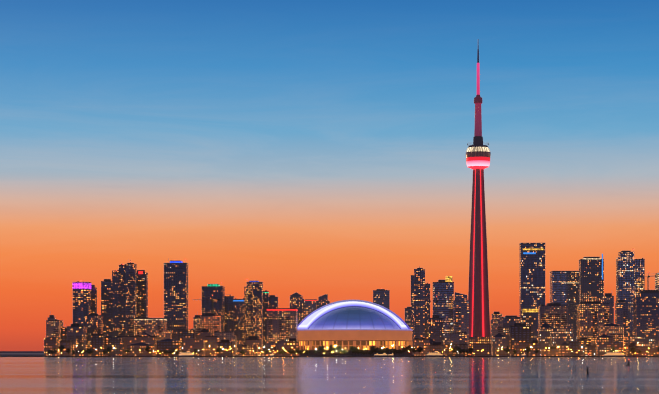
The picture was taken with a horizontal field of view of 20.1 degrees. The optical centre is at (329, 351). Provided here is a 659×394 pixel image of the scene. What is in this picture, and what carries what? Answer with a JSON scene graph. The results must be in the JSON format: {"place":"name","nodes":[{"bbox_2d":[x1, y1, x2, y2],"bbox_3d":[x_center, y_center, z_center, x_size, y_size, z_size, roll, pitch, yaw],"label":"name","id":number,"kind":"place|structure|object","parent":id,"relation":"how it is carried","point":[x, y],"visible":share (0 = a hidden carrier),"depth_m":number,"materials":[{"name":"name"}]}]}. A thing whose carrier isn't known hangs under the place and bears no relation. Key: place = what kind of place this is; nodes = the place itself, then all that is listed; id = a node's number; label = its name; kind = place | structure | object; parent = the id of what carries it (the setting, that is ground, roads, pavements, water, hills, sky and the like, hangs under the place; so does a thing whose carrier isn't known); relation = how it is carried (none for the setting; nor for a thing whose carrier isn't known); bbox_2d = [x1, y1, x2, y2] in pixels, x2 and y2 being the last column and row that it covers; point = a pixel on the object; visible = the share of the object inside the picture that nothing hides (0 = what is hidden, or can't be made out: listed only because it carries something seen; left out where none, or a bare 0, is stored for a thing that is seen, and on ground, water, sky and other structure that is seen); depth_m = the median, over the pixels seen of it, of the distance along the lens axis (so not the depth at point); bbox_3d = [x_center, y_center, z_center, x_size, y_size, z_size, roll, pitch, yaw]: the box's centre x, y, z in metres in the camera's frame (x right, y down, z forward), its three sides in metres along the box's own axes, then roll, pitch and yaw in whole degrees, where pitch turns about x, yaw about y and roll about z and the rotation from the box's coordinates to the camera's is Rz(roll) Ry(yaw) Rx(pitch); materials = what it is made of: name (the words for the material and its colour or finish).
{"place":"outdoors","nodes":[
{"label":"outdoors","id":0,"kind":"place"},
{"bbox_2d":[0,357,658,393],"bbox_3d":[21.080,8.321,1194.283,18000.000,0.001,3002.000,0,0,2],"label":"water","id":1,"kind":"structure","parent":0,"point":[301,375],"depth_m":634.00,"materials":[{"name":"grey liquid"}]},
{"bbox_2d":[176,351,199,356],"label":"ferry","id":2,"kind":"object","parent":1,"relation":"on","point":[186,354],"visible":0.96,"depth_m":2688.17,"materials":[{"name":"grey"}]},
{"bbox_2d":[374,352,391,356],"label":"tour boat","id":3,"kind":"object","parent":1,"relation":"on","point":[382,355],"visible":0.9,"depth_m":2682.26,"materials":[{"name":"grey"}]},
{"bbox_2d":[423,351,448,356],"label":"ferry","id":4,"kind":"object","parent":1,"relation":"on","point":[434,354],"visible":0.9,"depth_m":2676.57,"materials":[{"name":"grey"}]},
{"bbox_2d":[600,351,632,356],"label":"ferry","id":5,"kind":"object","parent":1,"relation":"on","point":[614,354],"visible":0.9,"depth_m":2665.95,"materials":[{"name":"grey"}]},
{"bbox_2d":[0,351,658,356],"bbox_3d":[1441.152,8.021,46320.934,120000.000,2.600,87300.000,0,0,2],"label":"ground","id":6,"kind":"structure","parent":0,"point":[21,353],"depth_m":2705.59,"materials":[{"name":"grey"}]},
{"bbox_2d":[44,336,58,354],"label":"building","id":7,"kind":"structure","parent":6,"relation":"on","point":[51,343],"depth_m":2846.30,"materials":[{"name":"brown"}]},
{"bbox_2d":[46,319,62,354],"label":"building","id":8,"kind":"structure","parent":6,"relation":"on","point":[54,327],"depth_m":2952.07,"materials":[{"name":"brown"}]},
{"bbox_2d":[47,315,55,319],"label":"rooftop structure","id":9,"kind":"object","parent":8,"relation":"on","point":[50,317],"depth_m":3311.37,"materials":[{"name":"grey"}]},
{"bbox_2d":[58,345,64,355],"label":"tree","id":10,"kind":"object","parent":6,"relation":"on","point":[61,347],"visible":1,"depth_m":2737.01,"materials":[{"name":"brown plant"}]},
{"bbox_2d":[61,327,66,340],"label":"building","id":11,"kind":"structure","parent":6,"relation":"on","point":[63,333],"depth_m":2968.18,"materials":[{"name":"grey"}]},
{"bbox_2d":[59,341,71,355],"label":"building","id":12,"kind":"structure","parent":6,"relation":"on","point":[67,344],"depth_m":2800.50,"materials":[{"name":"grey"}]},
{"bbox_2d":[67,322,86,352],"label":"building","id":13,"kind":"structure","parent":6,"relation":"on","point":[76,334],"depth_m":2891.97,"materials":[{"name":"grey"}]},
{"bbox_2d":[72,349,89,355],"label":"building","id":14,"kind":"structure","parent":6,"relation":"on","point":[78,352],"depth_m":2778.30,"materials":[{"name":"brown"}]},
{"bbox_2d":[73,281,90,325],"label":"tower","id":15,"kind":"structure","parent":6,"relation":"on","point":[81,300],"depth_m":3208.43,"materials":[{"name":"grey glass"}]},
{"bbox_2d":[84,314,102,348],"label":"building","id":16,"kind":"structure","parent":6,"relation":"on","point":[93,322],"depth_m":3007.11,"materials":[{"name":"grey"}]},
{"bbox_2d":[91,285,96,313],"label":"tower","id":17,"kind":"structure","parent":6,"relation":"on","point":[93,299],"depth_m":3247.99,"materials":[{"name":"grey glass"}]},
{"bbox_2d":[91,333,104,355],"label":"building","id":18,"kind":"structure","parent":6,"relation":"on","point":[97,342],"depth_m":2822.16,"materials":[{"name":"grey"}]},
{"bbox_2d":[101,279,111,335],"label":"tower","id":19,"kind":"structure","parent":6,"relation":"on","point":[106,299],"depth_m":3327.56,"materials":[{"name":"grey"}]},
{"bbox_2d":[104,335,114,355],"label":"building","id":20,"kind":"structure","parent":6,"relation":"on","point":[107,341],"depth_m":2836.71,"materials":[{"name":"brown"}]},
{"bbox_2d":[107,346,111,355],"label":"tree","id":21,"kind":"object","parent":6,"relation":"on","point":[109,348],"visible":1,"depth_m":2724.32,"materials":[{"name":"brown plant"}]},
{"bbox_2d":[112,270,118,336],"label":"tower","id":22,"kind":"structure","parent":6,"relation":"on","point":[115,303],"depth_m":3296.93,"materials":[{"name":"grey glass"}]},
{"bbox_2d":[111,337,123,355],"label":"building","id":23,"kind":"structure","parent":6,"relation":"on","point":[117,344],"depth_m":2830.14,"materials":[{"name":"grey"}]},
{"bbox_2d":[119,264,124,335],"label":"tower","id":24,"kind":"structure","parent":6,"relation":"on","point":[121,299],"depth_m":3286.49,"materials":[{"name":"grey glass"}]},
{"bbox_2d":[125,260,136,335],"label":"tower","id":25,"kind":"structure","parent":6,"relation":"on","point":[130,291],"depth_m":3265.97,"materials":[{"name":"grey glass"}]},
{"bbox_2d":[117,335,158,354],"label":"building","id":26,"kind":"structure","parent":6,"relation":"on","point":[130,340],"depth_m":2864.22,"materials":[{"name":"brown"}]},
{"bbox_2d":[127,342,154,355],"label":"building","id":27,"kind":"structure","parent":6,"relation":"on","point":[137,349],"depth_m":2792.05,"materials":[{"name":"brown"}]},
{"bbox_2d":[137,270,147,317],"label":"tower","id":28,"kind":"structure","parent":6,"relation":"on","point":[142,293],"depth_m":3335.62,"materials":[{"name":"grey glass"}]},
{"bbox_2d":[145,345,150,352],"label":"tree","id":29,"kind":"object","parent":6,"relation":"on","point":[147,348],"visible":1,"depth_m":2714.19,"materials":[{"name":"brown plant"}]},
{"bbox_2d":[134,318,166,335],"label":"building","id":30,"kind":"structure","parent":6,"relation":"on","point":[151,326],"depth_m":3013.98,"materials":[{"name":"brown"}]},
{"bbox_2d":[154,331,174,340],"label":"building","id":31,"kind":"structure","parent":6,"relation":"on","point":[165,335],"depth_m":2908.69,"materials":[{"name":"brown"}]},
{"bbox_2d":[157,339,180,355],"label":"building","id":32,"kind":"structure","parent":6,"relation":"on","point":[167,344],"depth_m":2777.99,"materials":[{"name":"grey"}]},
{"bbox_2d":[164,258,187,339],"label":"tower","id":33,"kind":"structure","parent":6,"relation":"on","point":[176,294],"depth_m":3203.34,"materials":[{"name":"grey glass"}]},
{"bbox_2d":[177,329,195,351],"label":"building","id":34,"kind":"structure","parent":6,"relation":"on","point":[188,333],"depth_m":2913.70,"materials":[{"name":"grey"}]},
{"bbox_2d":[183,337,204,355],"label":"building","id":35,"kind":"structure","parent":6,"relation":"on","point":[190,344],"depth_m":2785.34,"materials":[{"name":"brown"}]},
{"bbox_2d":[193,315,200,335],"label":"tower","id":36,"kind":"structure","parent":6,"relation":"on","point":[197,323],"depth_m":3101.82,"materials":[{"name":"brown"}]},
{"bbox_2d":[196,329,211,339],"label":"building","id":37,"kind":"structure","parent":6,"relation":"on","point":[203,333],"depth_m":2950.03,"materials":[{"name":"brown"}]},
{"bbox_2d":[201,314,220,335],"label":"building","id":38,"kind":"structure","parent":6,"relation":"on","point":[212,322],"depth_m":3000.88,"materials":[{"name":"brown"}]},
{"bbox_2d":[193,295,219,313],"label":"tower crane","id":39,"kind":"object","parent":38,"relation":"on","point":[212,300],"visible":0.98,"depth_m":3019.11,"materials":[{"name":"black metal"}]},
{"bbox_2d":[205,335,218,355],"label":"building","id":40,"kind":"structure","parent":6,"relation":"on","point":[211,343],"depth_m":2818.00,"materials":[{"name":"brown"}]},
{"bbox_2d":[202,284,224,331],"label":"tower","id":41,"kind":"structure","parent":6,"relation":"on","point":[215,290],"depth_m":3251.51,"materials":[{"name":"grey glass"}]},
{"bbox_2d":[217,340,232,355],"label":"building","id":42,"kind":"structure","parent":6,"relation":"on","point":[227,347],"depth_m":2766.70,"materials":[{"name":"grey"}]},
{"bbox_2d":[214,331,236,354],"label":"building","id":43,"kind":"structure","parent":6,"relation":"on","point":[230,336],"depth_m":2901.97,"materials":[{"name":"brown"}]},
{"bbox_2d":[225,295,233,331],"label":"tower","id":44,"kind":"structure","parent":6,"relation":"on","point":[229,313],"depth_m":3300.52,"materials":[{"name":"grey"}]},
{"bbox_2d":[233,298,243,354],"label":"tower","id":45,"kind":"structure","parent":6,"relation":"on","point":[238,317],"depth_m":3279.97,"materials":[{"name":"grey glass"}]},
{"bbox_2d":[238,345,257,355],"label":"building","id":46,"kind":"structure","parent":6,"relation":"on","point":[250,350],"depth_m":2798.93,"materials":[{"name":"brown"}]},
{"bbox_2d":[244,281,262,349],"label":"tower","id":47,"kind":"structure","parent":6,"relation":"on","point":[253,308],"depth_m":3199.05,"materials":[{"name":"grey glass"}]},
{"bbox_2d":[246,336,261,354],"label":"building","id":48,"kind":"structure","parent":6,"relation":"on","point":[253,340],"depth_m":2927.48,"materials":[{"name":"brown"}]},
{"bbox_2d":[263,290,268,346],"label":"tower","id":49,"kind":"structure","parent":6,"relation":"on","point":[265,299],"depth_m":3308.52,"materials":[{"name":"grey glass"}]},
{"bbox_2d":[259,347,280,355],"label":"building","id":50,"kind":"structure","parent":6,"relation":"on","point":[274,350],"depth_m":2791.69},
{"bbox_2d":[269,295,277,307],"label":"tower","id":51,"kind":"structure","parent":6,"relation":"on","point":[273,301],"depth_m":3358.31,"materials":[{"name":"grey glass"}]},
{"bbox_2d":[267,339,288,354],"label":"building","id":52,"kind":"structure","parent":6,"relation":"on","point":[280,344],"depth_m":2879.95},
{"bbox_2d":[267,308,297,342],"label":"building","id":53,"kind":"structure","parent":6,"relation":"on","point":[282,323],"depth_m":3057.30,"materials":[{"name":"grey"}]},
{"bbox_2d":[286,338,299,355],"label":"building","id":54,"kind":"structure","parent":6,"relation":"on","point":[293,343],"depth_m":2780.85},
{"bbox_2d":[290,292,303,323],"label":"tower","id":55,"kind":"structure","parent":6,"relation":"on","point":[296,300],"depth_m":3597.02,"materials":[{"name":"grey"}]},
{"bbox_2d":[304,299,316,317],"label":"building","id":56,"kind":"structure","parent":6,"relation":"on","point":[310,305],"depth_m":3616.37,"materials":[{"name":"grey"}]},
{"bbox_2d":[319,345,325,355],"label":"tree","id":57,"kind":"object","parent":6,"relation":"on","point":[321,348],"visible":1,"depth_m":2700.80,"materials":[{"name":"green plant"}]},
{"bbox_2d":[317,294,329,308],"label":"tower","id":58,"kind":"structure","parent":6,"relation":"on","point":[322,300],"depth_m":3645.90,"materials":[{"name":"grey"}]},
{"bbox_2d":[328,345,334,355],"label":"tree","id":59,"kind":"object","parent":6,"relation":"on","point":[331,348],"visible":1,"depth_m":2702.95,"materials":[{"name":"green plant"}]},
{"bbox_2d":[298,300,412,354],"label":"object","id":60,"kind":"structure","parent":6,"relation":"on","point":[346,325],"depth_m":3118.90,"materials":[{"name":"blue"}]},
{"bbox_2d":[373,289,389,309],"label":"tower","id":61,"kind":"structure","parent":6,"relation":"on","point":[381,297],"depth_m":3791.83,"materials":[{"name":"grey glass"}]},
{"bbox_2d":[405,307,410,327],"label":"tower","id":62,"kind":"structure","parent":6,"relation":"on","point":[408,316],"depth_m":3590.33,"materials":[{"name":"grey"}]},
{"bbox_2d":[407,345,412,351],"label":"tree","id":63,"kind":"object","parent":6,"relation":"on","point":[409,348],"visible":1,"depth_m":2711.36,"materials":[{"name":"green plant"}]},
{"bbox_2d":[411,275,413,354],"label":"tower","id":64,"kind":"structure","parent":6,"relation":"on","point":[412,301],"depth_m":3410.25,"materials":[{"name":"grey"}]},
{"bbox_2d":[414,266,424,338],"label":"tower","id":65,"kind":"structure","parent":6,"relation":"on","point":[419,302],"depth_m":3389.81,"materials":[{"name":"grey"}]},
{"bbox_2d":[414,338,429,355],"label":"building","id":66,"kind":"structure","parent":6,"relation":"on","point":[424,343],"depth_m":2799.95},
{"bbox_2d":[425,283,429,338],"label":"tower","id":67,"kind":"structure","parent":6,"relation":"on","point":[427,298],"depth_m":3409.39,"materials":[{"name":"grey glass"}]},
{"bbox_2d":[428,315,443,354],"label":"building","id":68,"kind":"structure","parent":6,"relation":"on","point":[435,328],"depth_m":3049.34,"materials":[{"name":"grey"}]},
{"bbox_2d":[428,297,452,314],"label":"tower crane","id":69,"kind":"object","parent":68,"relation":"on","point":[436,304],"visible":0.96,"depth_m":3068.22,"materials":[{"name":"grey metal"}]},
{"bbox_2d":[430,342,442,353],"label":"building","id":70,"kind":"structure","parent":6,"relation":"on","point":[437,346],"depth_m":2811.84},
{"bbox_2d":[433,276,453,354],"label":"tower","id":71,"kind":"structure","parent":6,"relation":"on","point":[442,289],"depth_m":3368.41,"materials":[{"name":"grey glass"}]},
{"bbox_2d":[445,343,467,355],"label":"building","id":72,"kind":"structure","parent":6,"relation":"on","point":[462,346],"depth_m":2817.30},
{"bbox_2d":[449,331,466,343],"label":"building","id":73,"kind":"structure","parent":6,"relation":"on","point":[457,338],"depth_m":2868.97,"materials":[{"name":"grey"}]},
{"bbox_2d":[453,292,468,354],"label":"tower","id":74,"kind":"structure","parent":6,"relation":"on","point":[460,313],"depth_m":3237.67,"materials":[{"name":"grey glass"}]},
{"bbox_2d":[469,336,490,354],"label":"building","id":75,"kind":"structure","parent":6,"relation":"on","point":[484,340],"depth_m":3226.76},
{"bbox_2d":[472,343,490,355],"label":"building","id":76,"kind":"structure","parent":6,"relation":"on","point":[478,348],"depth_m":2771.39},
{"bbox_2d":[491,312,502,354],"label":"tower","id":77,"kind":"structure","parent":6,"relation":"on","point":[496,324],"depth_m":3106.27,"materials":[{"name":"grey"}]},
{"bbox_2d":[492,333,505,354],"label":"building","id":78,"kind":"structure","parent":6,"relation":"on","point":[499,340],"depth_m":2927.55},
{"bbox_2d":[495,349,512,355],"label":"building","id":79,"kind":"structure","parent":6,"relation":"on","point":[500,352],"depth_m":2820.21,"materials":[{"name":"brown"}]},
{"bbox_2d":[502,315,519,348],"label":"building","id":80,"kind":"structure","parent":6,"relation":"on","point":[508,321],"depth_m":3105.54,"materials":[{"name":"grey"}]},
{"bbox_2d":[509,323,533,354],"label":"building","id":81,"kind":"structure","parent":6,"relation":"on","point":[520,332],"depth_m":2926.27,"materials":[{"name":"grey"}]},
{"bbox_2d":[514,342,528,355],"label":"building","id":82,"kind":"structure","parent":6,"relation":"on","point":[519,347],"depth_m":2823.35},
{"bbox_2d":[524,346,530,355],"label":"tree","id":83,"kind":"object","parent":6,"relation":"on","point":[528,349],"visible":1,"depth_m":2708.22,"materials":[{"name":"green plant"}]},
{"bbox_2d":[519,243,544,339],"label":"tower","id":84,"kind":"structure","parent":6,"relation":"on","point":[531,277],"depth_m":3333.55,"materials":[{"name":"grey glass"}]},
{"bbox_2d":[529,340,540,355],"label":"building","id":85,"kind":"structure","parent":6,"relation":"on","point":[534,344],"depth_m":2805.17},
{"bbox_2d":[538,323,551,354],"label":"building","id":86,"kind":"structure","parent":6,"relation":"on","point":[544,335],"depth_m":2925.04,"materials":[{"name":"grey"}]},
{"bbox_2d":[541,347,558,355],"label":"building","id":87,"kind":"structure","parent":6,"relation":"on","point":[550,351],"depth_m":2823.52,"materials":[{"name":"brown"}]},
{"bbox_2d":[538,303,567,332],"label":"building","id":88,"kind":"structure","parent":6,"relation":"on","point":[553,315],"depth_m":2983.42,"materials":[{"name":"brown"}]},
{"bbox_2d":[550,324,572,347],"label":"building","id":89,"kind":"structure","parent":6,"relation":"on","point":[560,334],"depth_m":2889.07,"materials":[{"name":"brown"}]},
{"bbox_2d":[550,271,578,340],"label":"tower","id":90,"kind":"structure","parent":6,"relation":"on","point":[564,287],"depth_m":3680.29,"materials":[{"name":"grey glass"}]},
{"bbox_2d":[559,342,569,355],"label":"building","id":91,"kind":"structure","parent":6,"relation":"on","point":[564,347],"depth_m":2786.00,"materials":[{"name":"brown"}]},
{"bbox_2d":[567,340,579,355],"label":"building","id":92,"kind":"structure","parent":6,"relation":"on","point":[574,347],"depth_m":2785.75,"materials":[{"name":"brown"}]},
{"bbox_2d":[577,338,590,344],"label":"building","id":93,"kind":"structure","parent":6,"relation":"on","point":[584,341],"depth_m":2916.97,"materials":[{"name":"brown"}]},
{"bbox_2d":[580,345,595,355],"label":"building","id":94,"kind":"structure","parent":6,"relation":"on","point":[586,350],"depth_m":2799.21,"materials":[{"name":"brown"}]},
{"bbox_2d":[579,254,603,302],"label":"tower","id":95,"kind":"structure","parent":6,"relation":"on","point":[591,278],"depth_m":3539.41,"materials":[{"name":"grey glass"}]},
{"bbox_2d":[576,301,609,344],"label":"building","id":96,"kind":"structure","parent":6,"relation":"on","point":[592,316],"depth_m":2981.56,"materials":[{"name":"brown"}]},
{"bbox_2d":[596,335,612,355],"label":"building","id":97,"kind":"structure","parent":6,"relation":"on","point":[604,343],"depth_m":2749.23,"materials":[{"name":"brown"}]},
{"bbox_2d":[602,293,613,323],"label":"tower","id":98,"kind":"structure","parent":6,"relation":"on","point":[608,298],"depth_m":3229.60,"materials":[{"name":"grey"}]},
{"bbox_2d":[599,323,623,353],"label":"building","id":99,"kind":"structure","parent":6,"relation":"on","point":[615,332],"depth_m":2866.74,"materials":[{"name":"brown"}]},
{"bbox_2d":[613,341,622,353],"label":"building","id":100,"kind":"structure","parent":6,"relation":"on","point":[617,345],"depth_m":2781.24,"materials":[{"name":"grey"}]},
{"bbox_2d":[615,300,627,354],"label":"tower","id":101,"kind":"structure","parent":6,"relation":"on","point":[621,312],"depth_m":3099.42,"materials":[{"name":"grey"}]},
{"bbox_2d":[616,249,633,344],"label":"tower","id":102,"kind":"structure","parent":6,"relation":"on","point":[625,275],"depth_m":3427.82,"materials":[{"name":"blue"}]},
{"bbox_2d":[627,343,638,355],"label":"building","id":103,"kind":"structure","parent":6,"relation":"on","point":[631,345],"depth_m":2747.21,"materials":[{"name":"grey"}]},
{"bbox_2d":[630,346,635,355],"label":"tree","id":104,"kind":"object","parent":6,"relation":"on","point":[633,349],"visible":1,"depth_m":2712.91,"materials":[{"name":"green plant"}]},
{"bbox_2d":[634,258,644,296],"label":"tower","id":105,"kind":"structure","parent":6,"relation":"on","point":[639,271],"depth_m":3446.98,"materials":[{"name":"grey"}]},
{"bbox_2d":[630,336,654,347],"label":"building","id":106,"kind":"structure","parent":6,"relation":"on","point":[644,342],"depth_m":2916.72,"materials":[{"name":"grey"}]},
{"bbox_2d":[633,290,658,347],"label":"building","id":107,"kind":"structure","parent":6,"relation":"on","point":[645,313],"depth_m":3138.18,"materials":[{"name":"grey glass"}]},
{"bbox_2d":[640,273,658,289],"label":"tower crane","id":108,"kind":"object","parent":107,"relation":"on","point":[648,276],"visible":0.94,"depth_m":3155.33,"materials":[{"name":"gold metal"}]},
{"bbox_2d":[639,346,657,355],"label":"building","id":109,"kind":"structure","parent":6,"relation":"on","point":[651,351],"depth_m":2786.23,"materials":[{"name":"grey"}]},
{"bbox_2d":[655,273,658,289],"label":"tower","id":110,"kind":"structure","parent":6,"relation":"on","point":[656,282],"depth_m":3308.55,"materials":[{"name":"grey glass"}]},
{"bbox_2d":[0,0,658,350],"label":"sky","id":111,"kind":"structure","parent":0,"point":[312,149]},
{"bbox_2d":[466,45,490,336],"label":"observation tower","id":112,"kind":"structure","parent":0,"point":[478,153],"depth_m":3311.02,"materials":[{"name":"red concrete"}]}
]}

